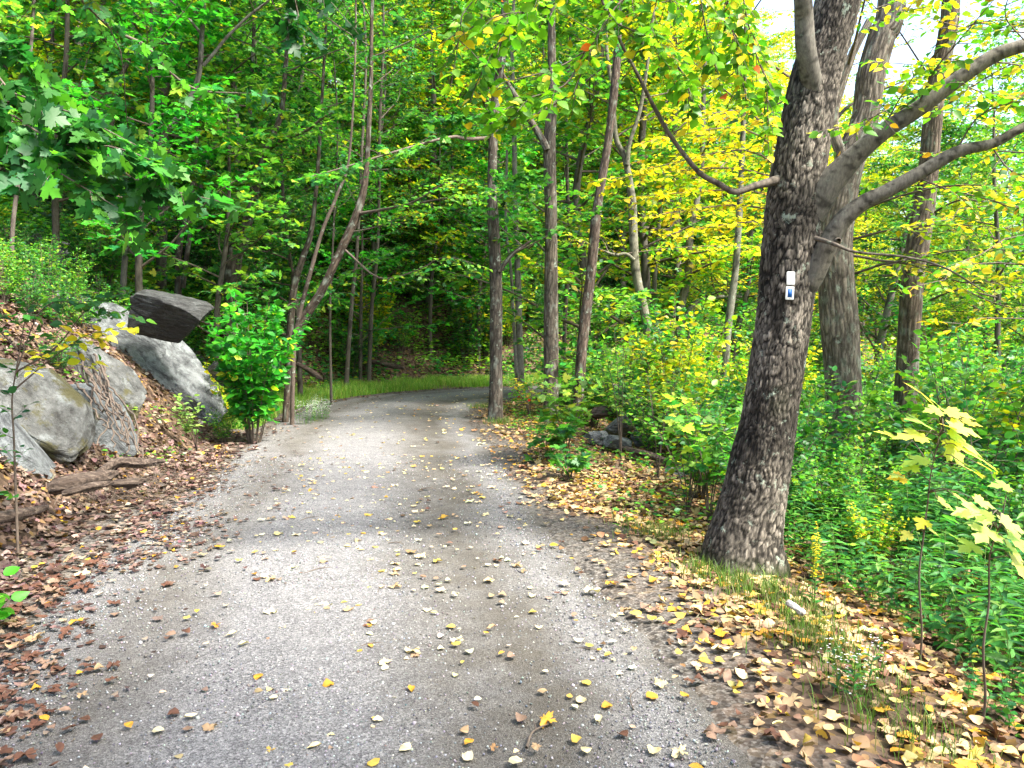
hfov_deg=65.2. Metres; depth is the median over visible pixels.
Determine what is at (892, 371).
thicket shrub
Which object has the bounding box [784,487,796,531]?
wild plant
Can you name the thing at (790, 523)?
wild plant
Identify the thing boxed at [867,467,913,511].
wild plant
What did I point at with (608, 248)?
woodland bush
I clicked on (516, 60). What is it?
hillside tree
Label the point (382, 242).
woodland bush
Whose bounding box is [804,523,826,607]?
goldenrod
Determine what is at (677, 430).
thicket shrub
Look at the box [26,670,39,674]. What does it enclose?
fallen leaf
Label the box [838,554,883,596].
wild plant
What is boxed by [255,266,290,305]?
woodland bush
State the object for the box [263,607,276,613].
fallen leaf
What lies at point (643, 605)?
fallen leaf
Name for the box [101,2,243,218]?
hillside tree
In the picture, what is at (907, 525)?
wild plant
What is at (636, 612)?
fallen leaf
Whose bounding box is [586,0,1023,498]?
forked tree
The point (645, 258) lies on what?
hillside tree
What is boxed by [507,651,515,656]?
fallen leaf
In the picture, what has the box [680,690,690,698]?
fallen leaf
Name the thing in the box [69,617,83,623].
fallen leaf
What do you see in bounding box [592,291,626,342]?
woodland bush
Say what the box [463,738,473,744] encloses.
fallen leaf
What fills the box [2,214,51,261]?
thicket shrub
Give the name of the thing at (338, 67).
hillside tree
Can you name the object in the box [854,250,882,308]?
woodland bush
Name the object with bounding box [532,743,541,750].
fallen leaf
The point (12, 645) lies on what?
fallen leaf
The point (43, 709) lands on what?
fallen leaf
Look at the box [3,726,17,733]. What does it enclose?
fallen leaf
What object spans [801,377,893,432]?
thicket shrub
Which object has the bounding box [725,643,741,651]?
fallen leaf
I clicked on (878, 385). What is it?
thicket shrub
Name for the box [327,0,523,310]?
hillside tree
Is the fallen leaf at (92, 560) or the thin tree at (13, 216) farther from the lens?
the thin tree at (13, 216)
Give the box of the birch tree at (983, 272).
[855,0,1023,340]
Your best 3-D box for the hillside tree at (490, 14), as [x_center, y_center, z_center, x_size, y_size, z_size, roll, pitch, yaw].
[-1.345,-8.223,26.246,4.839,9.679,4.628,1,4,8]
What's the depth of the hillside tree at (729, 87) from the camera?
36.57 m
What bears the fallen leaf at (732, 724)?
on the ground at (758, 749)
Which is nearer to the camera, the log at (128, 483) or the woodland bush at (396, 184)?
the log at (128, 483)
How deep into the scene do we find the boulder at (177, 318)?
10.59 m
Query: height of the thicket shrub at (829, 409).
1.479 m
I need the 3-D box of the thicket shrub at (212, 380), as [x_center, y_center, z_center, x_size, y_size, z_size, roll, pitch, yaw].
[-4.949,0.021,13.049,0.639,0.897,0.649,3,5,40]
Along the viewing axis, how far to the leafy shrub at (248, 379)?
10.38 m
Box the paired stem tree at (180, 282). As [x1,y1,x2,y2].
[79,0,333,294]
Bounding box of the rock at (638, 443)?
[630,429,657,448]
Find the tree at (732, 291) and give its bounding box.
[654,0,936,389]
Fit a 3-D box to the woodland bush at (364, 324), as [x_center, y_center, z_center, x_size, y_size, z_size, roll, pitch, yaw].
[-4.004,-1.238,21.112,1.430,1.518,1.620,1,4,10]
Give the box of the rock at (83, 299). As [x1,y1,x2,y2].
[76,293,92,303]
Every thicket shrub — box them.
[0,216,36,259]
[0,237,44,284]
[0,246,32,303]
[1,266,53,315]
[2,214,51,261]
[12,234,72,298]
[16,236,63,272]
[23,267,75,329]
[37,332,81,373]
[44,247,95,297]
[58,280,110,330]
[62,250,89,292]
[79,271,120,303]
[86,294,130,309]
[114,280,147,309]
[203,362,223,389]
[204,404,236,441]
[608,368,680,436]
[611,372,682,452]
[620,331,703,395]
[621,371,689,429]
[637,352,730,460]
[657,390,732,449]
[668,398,737,485]
[669,360,746,426]
[671,379,734,499]
[681,357,746,418]
[685,366,740,403]
[695,410,825,523]
[705,346,749,401]
[709,403,798,486]
[710,373,814,431]
[727,347,824,431]
[728,392,818,478]
[734,394,851,480]
[790,365,872,521]
[791,444,883,538]
[797,389,891,486]
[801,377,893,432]
[802,354,892,461]
[802,366,823,435]
[803,359,868,391]
[810,385,871,430]
[827,420,913,498]
[831,436,911,524]
[844,492,909,571]
[860,454,951,512]
[861,351,921,390]
[861,361,955,450]
[862,380,928,478]
[863,329,1023,485]
[872,383,987,461]
[876,368,1023,545]
[877,372,1023,501]
[881,345,943,388]
[888,425,947,495]
[889,372,985,428]
[894,551,959,606]
[917,442,996,553]
[919,353,1008,407]
[920,326,1023,418]
[922,401,988,428]
[953,377,1023,521]
[959,468,1023,550]
[969,357,1022,413]
[978,415,1021,498]
[980,450,1023,574]
[983,389,1008,416]
[985,364,1023,489]
[991,370,1016,405]
[1006,374,1023,436]
[1009,344,1023,376]
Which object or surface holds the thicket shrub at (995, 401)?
on the ground at (758, 749)
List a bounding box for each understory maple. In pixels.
[0,0,68,138]
[0,0,138,211]
[0,0,226,280]
[53,0,268,292]
[69,73,332,384]
[105,37,231,265]
[170,79,404,395]
[184,0,363,264]
[299,160,449,381]
[337,113,442,294]
[365,106,523,359]
[423,102,543,366]
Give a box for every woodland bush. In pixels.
[18,181,79,240]
[37,202,146,292]
[43,208,100,251]
[65,154,135,222]
[70,214,173,300]
[88,213,152,269]
[145,215,185,275]
[166,288,203,347]
[169,222,232,284]
[169,245,221,301]
[184,316,209,346]
[189,294,213,346]
[190,238,220,299]
[197,239,269,322]
[221,296,272,357]
[232,210,312,321]
[252,240,299,280]
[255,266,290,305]
[259,160,307,242]
[261,246,316,330]
[261,290,303,351]
[269,216,327,280]
[274,244,309,266]
[279,273,326,335]
[314,213,349,264]
[314,223,334,276]
[315,260,372,318]
[317,197,344,239]
[318,313,381,379]
[331,309,391,357]
[336,269,399,358]
[340,291,394,323]
[356,267,390,307]
[360,245,395,290]
[363,222,400,273]
[365,209,414,288]
[375,166,397,205]
[375,301,422,355]
[384,200,447,265]
[397,258,442,307]
[407,164,449,209]
[414,250,448,288]
[445,282,489,367]
[446,268,476,301]
[453,274,510,360]
[460,225,485,283]
[475,304,507,362]
[479,213,524,255]
[482,255,514,313]
[483,272,537,345]
[507,261,560,312]
[512,220,562,262]
[521,331,607,414]
[522,199,543,244]
[523,259,542,281]
[526,148,558,200]
[526,289,543,329]
[530,278,564,327]
[530,281,575,315]
[536,244,600,294]
[557,234,619,304]
[558,268,580,314]
[558,332,644,427]
[568,313,621,399]
[575,235,618,270]
[577,330,661,438]
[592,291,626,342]
[595,262,614,285]
[598,246,629,303]
[601,212,618,245]
[608,213,639,246]
[614,276,633,292]
[615,281,634,311]
[618,324,711,445]
[620,321,716,375]
[622,295,738,449]
[624,289,673,331]
[627,290,719,390]
[630,257,673,289]
[655,238,685,294]
[657,280,676,318]
[663,270,706,340]
[663,343,711,382]
[668,216,699,249]
[671,235,714,279]
[677,245,730,328]
[695,336,751,384]
[696,240,724,280]
[717,266,757,325]
[732,299,814,357]
[732,306,755,350]
[736,332,823,392]
[806,325,862,385]
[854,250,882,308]
[860,337,896,383]
[866,258,887,310]
[872,326,927,381]
[875,336,990,389]
[876,357,928,390]
[886,309,989,376]
[925,281,987,340]
[927,367,976,402]
[932,343,984,370]
[941,289,986,340]
[941,335,1009,388]
[943,348,1020,406]
[950,328,1017,369]
[967,317,1006,353]
[971,342,1023,377]
[1001,315,1023,355]
[1008,298,1023,341]
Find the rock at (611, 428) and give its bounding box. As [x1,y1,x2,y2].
[605,415,633,436]
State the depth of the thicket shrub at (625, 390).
11.34 m
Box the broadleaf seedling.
[0,566,29,619]
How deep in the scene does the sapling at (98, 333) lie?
4.94 m
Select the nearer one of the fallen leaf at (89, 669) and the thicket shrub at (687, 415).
the fallen leaf at (89, 669)
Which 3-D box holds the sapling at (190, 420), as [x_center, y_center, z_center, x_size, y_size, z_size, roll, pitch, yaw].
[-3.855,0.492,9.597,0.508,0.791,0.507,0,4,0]
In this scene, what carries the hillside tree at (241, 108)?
on the ground at (758, 749)
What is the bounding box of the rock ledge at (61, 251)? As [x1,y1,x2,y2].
[60,241,78,269]
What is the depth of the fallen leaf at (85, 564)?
5.02 m
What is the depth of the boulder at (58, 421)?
6.92 m
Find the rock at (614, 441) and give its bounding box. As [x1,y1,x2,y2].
[603,435,631,450]
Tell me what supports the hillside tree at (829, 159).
on the ground at (758, 749)
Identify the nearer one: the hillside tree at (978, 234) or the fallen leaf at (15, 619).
the fallen leaf at (15, 619)
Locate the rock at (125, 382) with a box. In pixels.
[62,337,146,425]
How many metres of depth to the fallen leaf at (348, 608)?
4.24 m
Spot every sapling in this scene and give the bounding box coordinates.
[0,286,155,557]
[171,393,210,450]
[503,370,543,416]
[523,408,583,463]
[530,359,605,457]
[548,444,592,479]
[601,319,637,460]
[628,361,691,476]
[644,379,739,512]
[662,386,742,522]
[873,383,998,659]
[951,479,1023,723]
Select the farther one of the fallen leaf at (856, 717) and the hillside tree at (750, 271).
the hillside tree at (750, 271)
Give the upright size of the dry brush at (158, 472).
0.223 m
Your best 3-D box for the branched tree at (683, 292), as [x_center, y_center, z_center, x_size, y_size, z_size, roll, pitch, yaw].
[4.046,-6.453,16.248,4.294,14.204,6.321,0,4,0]
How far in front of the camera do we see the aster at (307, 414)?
12.72 m
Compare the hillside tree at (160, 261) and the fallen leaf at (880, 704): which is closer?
the fallen leaf at (880, 704)
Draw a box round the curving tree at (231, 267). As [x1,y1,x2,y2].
[190,0,431,395]
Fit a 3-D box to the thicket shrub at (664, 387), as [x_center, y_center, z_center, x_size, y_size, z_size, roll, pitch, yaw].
[2.392,0.371,10.917,1.164,1.633,1.182,-2,4,-23]
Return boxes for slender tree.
[291,0,622,420]
[457,0,659,424]
[571,0,622,422]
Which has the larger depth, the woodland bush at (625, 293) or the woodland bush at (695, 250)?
the woodland bush at (695, 250)
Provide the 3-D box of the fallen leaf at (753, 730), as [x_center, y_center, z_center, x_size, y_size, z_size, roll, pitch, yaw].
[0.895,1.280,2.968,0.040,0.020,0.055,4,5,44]
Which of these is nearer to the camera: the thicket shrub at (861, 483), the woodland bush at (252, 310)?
the thicket shrub at (861, 483)
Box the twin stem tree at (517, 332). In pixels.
[394,0,603,392]
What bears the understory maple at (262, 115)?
on the ground at (758, 749)
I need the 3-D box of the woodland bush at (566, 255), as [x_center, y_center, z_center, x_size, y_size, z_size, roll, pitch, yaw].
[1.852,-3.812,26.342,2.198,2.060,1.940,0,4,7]
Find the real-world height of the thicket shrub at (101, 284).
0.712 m
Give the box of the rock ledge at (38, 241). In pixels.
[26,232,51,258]
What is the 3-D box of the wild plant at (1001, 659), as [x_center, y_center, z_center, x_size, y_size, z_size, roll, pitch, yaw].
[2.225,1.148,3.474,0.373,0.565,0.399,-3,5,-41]
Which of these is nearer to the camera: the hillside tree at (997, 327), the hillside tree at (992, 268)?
the hillside tree at (997, 327)
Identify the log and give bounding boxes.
[0,505,48,523]
[47,470,118,495]
[61,481,113,496]
[96,457,165,470]
[111,478,146,487]
[296,362,322,379]
[350,357,404,368]
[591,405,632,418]
[622,446,672,463]
[785,599,805,615]
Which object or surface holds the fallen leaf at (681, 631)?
on the ground at (758, 749)
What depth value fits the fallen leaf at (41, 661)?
3.57 m
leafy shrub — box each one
[202,288,310,443]
[204,357,232,422]
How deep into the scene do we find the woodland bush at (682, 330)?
12.98 m
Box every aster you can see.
[295,399,318,424]
[310,398,330,421]
[313,395,332,418]
[820,620,891,700]
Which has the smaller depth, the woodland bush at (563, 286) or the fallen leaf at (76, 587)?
the fallen leaf at (76, 587)
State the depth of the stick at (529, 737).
2.94 m
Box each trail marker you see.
[785,286,793,299]
[786,272,794,284]
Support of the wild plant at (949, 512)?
on the ground at (758, 749)
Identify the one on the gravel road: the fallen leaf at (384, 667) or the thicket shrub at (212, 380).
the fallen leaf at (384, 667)
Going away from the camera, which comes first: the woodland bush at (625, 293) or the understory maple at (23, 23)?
the understory maple at (23, 23)
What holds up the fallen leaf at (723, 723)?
on the ground at (758, 749)
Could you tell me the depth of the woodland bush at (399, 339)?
22.06 m
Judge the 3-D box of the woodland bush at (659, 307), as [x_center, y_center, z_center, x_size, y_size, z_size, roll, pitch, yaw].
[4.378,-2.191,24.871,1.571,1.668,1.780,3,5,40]
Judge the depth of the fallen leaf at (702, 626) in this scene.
3.95 m
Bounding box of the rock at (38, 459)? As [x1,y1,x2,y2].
[0,407,55,478]
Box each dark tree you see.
[24,0,54,221]
[108,0,208,288]
[128,0,343,333]
[207,0,468,390]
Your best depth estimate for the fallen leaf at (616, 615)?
4.14 m
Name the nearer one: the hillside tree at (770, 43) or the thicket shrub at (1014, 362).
the thicket shrub at (1014, 362)
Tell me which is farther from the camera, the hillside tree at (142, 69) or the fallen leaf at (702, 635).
the hillside tree at (142, 69)
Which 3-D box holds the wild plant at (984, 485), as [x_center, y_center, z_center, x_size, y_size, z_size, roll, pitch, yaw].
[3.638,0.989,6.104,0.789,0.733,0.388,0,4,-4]
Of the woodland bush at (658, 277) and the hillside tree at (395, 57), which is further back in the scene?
the hillside tree at (395, 57)
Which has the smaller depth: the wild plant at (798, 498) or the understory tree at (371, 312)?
the wild plant at (798, 498)
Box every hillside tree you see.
[0,0,135,170]
[0,0,158,196]
[6,2,99,169]
[6,3,158,166]
[8,0,226,217]
[10,0,319,290]
[17,0,81,51]
[42,0,120,107]
[90,0,193,152]
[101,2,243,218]
[130,0,316,258]
[167,0,337,290]
[188,31,341,162]
[207,0,384,279]
[216,4,365,208]
[260,0,418,235]
[298,0,460,315]
[301,0,440,183]
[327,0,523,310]
[338,0,445,173]
[346,0,542,241]
[359,0,431,138]
[366,2,429,140]
[390,0,541,232]
[400,1,543,276]
[408,0,593,328]
[409,0,482,167]
[419,0,759,370]
[435,1,582,208]
[484,33,588,183]
[487,0,622,247]
[502,0,817,377]
[516,2,591,159]
[518,3,732,295]
[530,11,591,158]
[534,65,632,233]
[555,8,694,219]
[568,2,750,274]
[573,0,770,313]
[587,8,706,148]
[608,3,736,240]
[632,5,723,182]
[660,88,833,377]
[678,0,768,204]
[681,59,780,305]
[686,7,775,218]
[695,42,791,284]
[717,7,794,219]
[726,40,789,226]
[732,29,790,231]
[740,61,879,331]
[747,21,893,245]
[809,86,984,379]
[813,137,907,342]
[829,94,880,278]
[830,91,886,261]
[831,96,931,308]
[853,171,891,263]
[855,65,1010,361]
[855,118,969,314]
[855,129,927,278]
[876,144,961,302]
[882,144,950,295]
[886,0,1023,369]
[897,116,1021,347]
[926,107,1023,363]
[927,151,1019,309]
[928,164,980,307]
[935,174,974,297]
[937,143,1015,322]
[972,211,1020,272]
[976,86,1023,339]
[979,159,1022,310]
[993,256,1023,319]
[994,197,1022,316]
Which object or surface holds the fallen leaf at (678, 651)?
on the ground at (758, 749)
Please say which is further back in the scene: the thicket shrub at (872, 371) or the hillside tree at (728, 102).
the hillside tree at (728, 102)
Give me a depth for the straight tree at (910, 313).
9.36 m
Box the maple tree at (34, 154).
[0,0,365,254]
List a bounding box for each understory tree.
[263,0,430,404]
[275,0,455,382]
[296,0,432,384]
[386,0,477,250]
[388,0,534,320]
[473,1,663,383]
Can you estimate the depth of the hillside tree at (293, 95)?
26.68 m
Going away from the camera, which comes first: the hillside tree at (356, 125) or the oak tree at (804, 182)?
the oak tree at (804, 182)
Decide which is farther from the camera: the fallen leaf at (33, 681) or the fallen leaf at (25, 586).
the fallen leaf at (25, 586)
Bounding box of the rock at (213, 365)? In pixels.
[208,361,226,385]
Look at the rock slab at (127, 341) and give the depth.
11.18 m
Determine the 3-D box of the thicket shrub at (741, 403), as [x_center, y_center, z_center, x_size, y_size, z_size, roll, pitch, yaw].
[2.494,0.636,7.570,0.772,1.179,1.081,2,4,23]
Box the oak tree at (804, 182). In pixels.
[430,0,1023,580]
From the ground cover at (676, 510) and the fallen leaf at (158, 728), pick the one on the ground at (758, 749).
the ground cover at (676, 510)
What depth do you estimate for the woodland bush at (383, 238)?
24.73 m
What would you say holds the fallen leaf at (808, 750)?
on the ground at (758, 749)
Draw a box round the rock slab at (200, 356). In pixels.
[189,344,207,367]
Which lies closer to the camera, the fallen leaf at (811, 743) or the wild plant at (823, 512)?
the fallen leaf at (811, 743)
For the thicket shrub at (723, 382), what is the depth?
13.21 m
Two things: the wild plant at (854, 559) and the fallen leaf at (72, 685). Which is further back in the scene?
the wild plant at (854, 559)
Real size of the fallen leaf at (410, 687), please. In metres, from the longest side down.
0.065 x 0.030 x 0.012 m
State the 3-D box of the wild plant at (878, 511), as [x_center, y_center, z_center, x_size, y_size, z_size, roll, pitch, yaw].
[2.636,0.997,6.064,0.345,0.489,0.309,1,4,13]
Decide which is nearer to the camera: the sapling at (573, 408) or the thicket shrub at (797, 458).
the thicket shrub at (797, 458)
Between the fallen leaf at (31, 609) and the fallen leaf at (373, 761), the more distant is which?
the fallen leaf at (31, 609)
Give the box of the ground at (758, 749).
[0,87,1023,767]
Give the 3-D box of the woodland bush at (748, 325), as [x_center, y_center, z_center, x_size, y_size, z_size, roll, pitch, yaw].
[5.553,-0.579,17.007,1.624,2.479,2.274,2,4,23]
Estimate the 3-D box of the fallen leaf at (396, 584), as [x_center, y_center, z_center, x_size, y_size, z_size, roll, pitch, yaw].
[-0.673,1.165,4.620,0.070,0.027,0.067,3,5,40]
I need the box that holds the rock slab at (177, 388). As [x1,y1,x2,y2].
[171,383,205,411]
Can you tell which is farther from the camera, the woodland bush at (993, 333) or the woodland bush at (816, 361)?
the woodland bush at (993, 333)
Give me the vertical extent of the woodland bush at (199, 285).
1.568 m
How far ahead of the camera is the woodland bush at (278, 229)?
22.01 m
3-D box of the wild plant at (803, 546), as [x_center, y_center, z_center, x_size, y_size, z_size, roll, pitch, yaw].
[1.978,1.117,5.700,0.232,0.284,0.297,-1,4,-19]
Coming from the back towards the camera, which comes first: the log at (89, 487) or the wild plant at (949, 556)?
the log at (89, 487)
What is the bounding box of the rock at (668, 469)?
[665,467,696,477]
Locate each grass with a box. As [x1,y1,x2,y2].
[218,373,568,429]
[467,401,1008,767]
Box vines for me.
[74,353,143,456]
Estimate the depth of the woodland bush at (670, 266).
26.11 m
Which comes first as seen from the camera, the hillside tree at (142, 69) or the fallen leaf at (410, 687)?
the fallen leaf at (410, 687)
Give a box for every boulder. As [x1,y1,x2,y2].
[0,358,100,464]
[70,383,138,456]
[127,289,213,342]
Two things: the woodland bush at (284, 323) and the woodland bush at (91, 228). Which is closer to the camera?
the woodland bush at (91, 228)
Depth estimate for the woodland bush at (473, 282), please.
24.77 m
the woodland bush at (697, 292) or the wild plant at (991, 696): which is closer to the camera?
the wild plant at (991, 696)
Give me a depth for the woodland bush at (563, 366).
13.93 m
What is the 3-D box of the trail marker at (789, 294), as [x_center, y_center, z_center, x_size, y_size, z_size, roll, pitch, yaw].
[1.739,-0.569,5.006,0.054,0.083,0.007,2,4,-4]
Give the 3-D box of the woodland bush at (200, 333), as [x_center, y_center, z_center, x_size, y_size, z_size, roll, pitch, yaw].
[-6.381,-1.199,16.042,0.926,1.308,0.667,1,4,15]
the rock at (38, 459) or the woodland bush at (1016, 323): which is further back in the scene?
the woodland bush at (1016, 323)
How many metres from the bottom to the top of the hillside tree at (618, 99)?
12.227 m
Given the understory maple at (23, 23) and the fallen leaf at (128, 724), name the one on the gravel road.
the fallen leaf at (128, 724)
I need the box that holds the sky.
[314,0,1023,302]
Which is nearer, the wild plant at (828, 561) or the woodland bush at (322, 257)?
the wild plant at (828, 561)
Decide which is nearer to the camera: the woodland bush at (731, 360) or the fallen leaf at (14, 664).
the fallen leaf at (14, 664)
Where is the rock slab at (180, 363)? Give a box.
[135,340,226,425]
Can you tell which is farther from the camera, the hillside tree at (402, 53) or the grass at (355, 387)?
the hillside tree at (402, 53)
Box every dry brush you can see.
[34,471,146,513]
[84,468,178,511]
[112,457,243,492]
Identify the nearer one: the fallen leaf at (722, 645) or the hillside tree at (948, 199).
the fallen leaf at (722, 645)
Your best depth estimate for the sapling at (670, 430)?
7.04 m
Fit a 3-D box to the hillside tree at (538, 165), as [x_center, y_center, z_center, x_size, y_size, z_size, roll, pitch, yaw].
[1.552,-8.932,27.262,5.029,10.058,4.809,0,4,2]
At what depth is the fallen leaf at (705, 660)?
3.56 m
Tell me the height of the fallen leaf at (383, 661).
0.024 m
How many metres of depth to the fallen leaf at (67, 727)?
2.98 m
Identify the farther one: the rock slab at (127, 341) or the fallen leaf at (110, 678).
the rock slab at (127, 341)
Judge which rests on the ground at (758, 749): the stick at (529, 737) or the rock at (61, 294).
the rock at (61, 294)
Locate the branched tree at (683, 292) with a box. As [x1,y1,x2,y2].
[600,0,794,349]
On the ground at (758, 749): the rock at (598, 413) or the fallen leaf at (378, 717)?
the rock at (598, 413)
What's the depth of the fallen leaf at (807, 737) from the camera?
2.90 m
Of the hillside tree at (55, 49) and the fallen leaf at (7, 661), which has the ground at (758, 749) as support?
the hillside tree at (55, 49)
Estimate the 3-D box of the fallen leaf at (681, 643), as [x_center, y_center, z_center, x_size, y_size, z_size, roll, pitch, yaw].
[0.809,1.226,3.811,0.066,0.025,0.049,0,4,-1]
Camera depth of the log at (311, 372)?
15.96 m
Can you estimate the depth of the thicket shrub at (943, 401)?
10.27 m
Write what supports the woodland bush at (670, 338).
on the ground at (758, 749)
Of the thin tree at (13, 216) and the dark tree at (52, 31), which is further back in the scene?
the dark tree at (52, 31)
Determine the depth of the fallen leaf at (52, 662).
3.54 m
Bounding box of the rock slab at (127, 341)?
[83,302,165,371]
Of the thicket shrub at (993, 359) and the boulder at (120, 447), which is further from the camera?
the thicket shrub at (993, 359)
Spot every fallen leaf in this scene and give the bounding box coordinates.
[0,632,11,636]
[0,692,10,700]
[0,714,17,725]
[0,748,13,753]
[1,641,19,647]
[1,754,13,760]
[2,658,17,666]
[3,616,19,626]
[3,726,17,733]
[6,633,29,638]
[6,689,20,694]
[7,619,31,626]
[7,662,21,669]
[8,601,23,606]
[8,708,32,718]
[11,747,37,761]
[13,706,22,711]
[15,621,27,626]
[16,616,30,621]
[16,682,29,688]
[21,654,32,660]
[22,583,35,590]
[22,650,39,661]
[22,717,46,730]
[23,698,36,703]
[24,634,41,642]
[25,607,37,613]
[25,709,43,718]
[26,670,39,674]
[28,679,42,683]
[30,683,40,689]
[34,572,42,579]
[34,614,47,617]
[35,702,46,707]
[36,658,49,663]
[37,596,55,603]
[39,707,55,712]
[39,714,51,721]
[41,658,58,668]
[43,586,58,592]
[44,601,56,608]
[47,573,62,578]
[48,687,66,691]
[49,558,60,567]
[49,578,62,583]
[49,664,67,670]
[52,649,62,653]
[55,742,64,751]
[57,706,73,710]
[58,630,70,639]
[60,625,73,631]
[61,724,78,729]
[63,551,74,561]
[66,577,84,584]
[68,682,81,688]
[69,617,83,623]
[70,585,84,589]
[74,568,91,575]
[77,690,86,697]
[77,715,89,719]
[78,581,92,590]
[82,562,93,566]
[83,583,95,592]
[83,661,96,666]
[83,667,97,671]
[88,558,100,562]
[91,733,102,739]
[94,662,103,669]
[105,676,117,681]
[106,660,120,669]
[107,600,122,603]
[124,721,132,726]
[147,726,163,731]
[165,630,179,634]
[167,707,179,714]
[182,713,196,717]
[202,722,217,730]
[254,673,262,679]
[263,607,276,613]
[265,575,276,581]
[303,741,321,749]
[322,678,333,686]
[343,605,354,610]
[363,758,379,767]
[372,715,382,720]
[378,658,390,664]
[381,664,388,669]
[389,582,400,587]
[399,742,410,750]
[404,647,419,653]
[408,684,414,690]
[414,553,425,557]
[450,635,463,641]
[450,641,460,644]
[459,725,468,732]
[462,751,474,759]
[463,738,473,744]
[470,701,478,705]
[504,756,521,763]
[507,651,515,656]
[516,712,528,720]
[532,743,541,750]
[539,711,556,727]
[570,734,581,742]
[575,695,586,701]
[581,744,591,752]
[582,679,590,684]
[584,585,600,592]
[594,714,602,723]
[601,701,611,707]
[611,612,624,617]
[617,729,629,735]
[630,610,641,615]
[640,602,650,607]
[644,614,656,619]
[645,605,662,612]
[645,745,661,753]
[646,691,657,698]
[649,575,657,581]
[654,677,668,687]
[667,606,676,611]
[668,744,687,757]
[675,612,686,618]
[675,633,688,638]
[675,647,682,653]
[676,628,686,634]
[677,639,688,645]
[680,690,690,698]
[682,625,691,633]
[682,637,692,643]
[685,620,695,625]
[690,645,704,651]
[694,623,712,633]
[694,673,703,680]
[695,657,712,663]
[695,665,707,673]
[698,627,708,639]
[699,652,707,657]
[702,723,725,738]
[711,645,729,650]
[711,668,723,673]
[715,656,724,661]
[716,643,726,650]
[720,722,727,726]
[723,669,731,682]
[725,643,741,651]
[728,721,737,727]
[732,680,743,688]
[733,663,746,674]
[735,667,747,679]
[746,727,757,734]
[751,668,761,678]
[753,715,764,725]
[754,695,765,702]
[757,698,768,707]
[760,708,772,714]
[762,726,781,740]
[773,696,793,709]
[776,704,787,717]
[779,704,790,712]
[779,730,800,747]
[799,746,813,757]
[801,750,813,767]
[803,733,811,742]
[803,741,815,745]
[826,747,834,752]
[842,712,865,724]
[865,701,886,709]
[897,730,930,743]
[901,740,923,761]
[938,722,963,730]
[945,738,967,753]
[966,744,992,760]
[980,720,1006,742]
[1001,738,1017,751]
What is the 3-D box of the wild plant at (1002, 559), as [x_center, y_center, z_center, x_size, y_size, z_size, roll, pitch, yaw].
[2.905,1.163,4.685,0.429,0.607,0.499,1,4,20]
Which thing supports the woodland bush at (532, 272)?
on the ground at (758, 749)
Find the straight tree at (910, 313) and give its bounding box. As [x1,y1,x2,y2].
[854,0,1023,491]
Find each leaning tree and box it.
[119,0,318,307]
[282,0,506,421]
[290,0,429,424]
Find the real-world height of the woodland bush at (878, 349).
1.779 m
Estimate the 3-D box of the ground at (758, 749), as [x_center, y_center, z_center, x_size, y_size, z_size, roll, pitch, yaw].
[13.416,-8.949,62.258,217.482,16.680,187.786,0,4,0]
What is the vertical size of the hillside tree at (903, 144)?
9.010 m
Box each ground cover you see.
[0,96,1017,423]
[0,216,991,563]
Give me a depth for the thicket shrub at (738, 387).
9.55 m
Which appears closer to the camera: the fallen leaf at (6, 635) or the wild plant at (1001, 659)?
the wild plant at (1001, 659)
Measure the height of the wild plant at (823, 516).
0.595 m
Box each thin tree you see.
[9,0,35,260]
[559,0,785,338]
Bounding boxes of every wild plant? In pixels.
[709,435,735,504]
[783,490,805,538]
[783,510,826,546]
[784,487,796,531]
[784,524,812,560]
[786,525,838,572]
[787,459,823,523]
[788,469,827,520]
[789,464,844,531]
[789,481,847,557]
[793,477,853,521]
[795,442,847,504]
[796,509,849,585]
[796,520,869,581]
[802,479,850,539]
[804,482,866,538]
[805,488,875,537]
[822,508,895,559]
[824,502,868,551]
[831,482,878,547]
[832,521,876,576]
[834,543,887,591]
[838,482,883,536]
[838,499,915,573]
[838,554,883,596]
[841,456,903,538]
[842,482,888,540]
[851,558,891,607]
[854,492,932,544]
[855,539,963,622]
[858,538,912,583]
[860,495,900,535]
[866,546,939,613]
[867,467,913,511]
[877,451,985,536]
[880,534,938,592]
[881,490,921,557]
[889,466,919,520]
[889,509,921,544]
[892,463,964,568]
[898,596,956,648]
[901,466,957,546]
[901,473,987,540]
[901,563,1023,677]
[902,478,976,545]
[904,523,980,607]
[905,478,932,533]
[906,527,985,633]
[910,593,981,655]
[913,447,987,501]
[913,518,993,591]
[916,464,1007,576]
[926,481,966,556]
[933,479,986,569]
[934,563,1019,634]
[940,504,975,560]
[949,464,1023,548]
[949,589,1023,670]
[955,519,1013,597]
[961,667,1023,721]
[963,660,1023,707]
[965,525,1023,623]
[966,535,1023,666]
[966,548,1017,606]
[973,607,1023,671]
[976,596,1023,694]
[978,550,1023,654]
[981,522,1023,565]
[981,578,1023,651]
[982,512,1023,595]
[983,519,1023,578]
[998,694,1023,737]
[1003,569,1023,639]
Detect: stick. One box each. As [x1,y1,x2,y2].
[525,720,550,748]
[625,687,638,709]
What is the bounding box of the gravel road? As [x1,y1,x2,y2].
[0,385,751,767]
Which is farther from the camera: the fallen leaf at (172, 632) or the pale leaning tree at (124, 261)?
the pale leaning tree at (124, 261)
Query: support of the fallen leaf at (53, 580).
on the ground at (758, 749)
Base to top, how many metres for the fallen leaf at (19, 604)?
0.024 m
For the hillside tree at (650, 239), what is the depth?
25.28 m
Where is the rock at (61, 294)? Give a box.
[54,288,77,301]
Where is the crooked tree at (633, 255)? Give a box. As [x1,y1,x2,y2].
[504,0,781,375]
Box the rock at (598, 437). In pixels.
[584,431,607,446]
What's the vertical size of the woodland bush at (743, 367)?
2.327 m

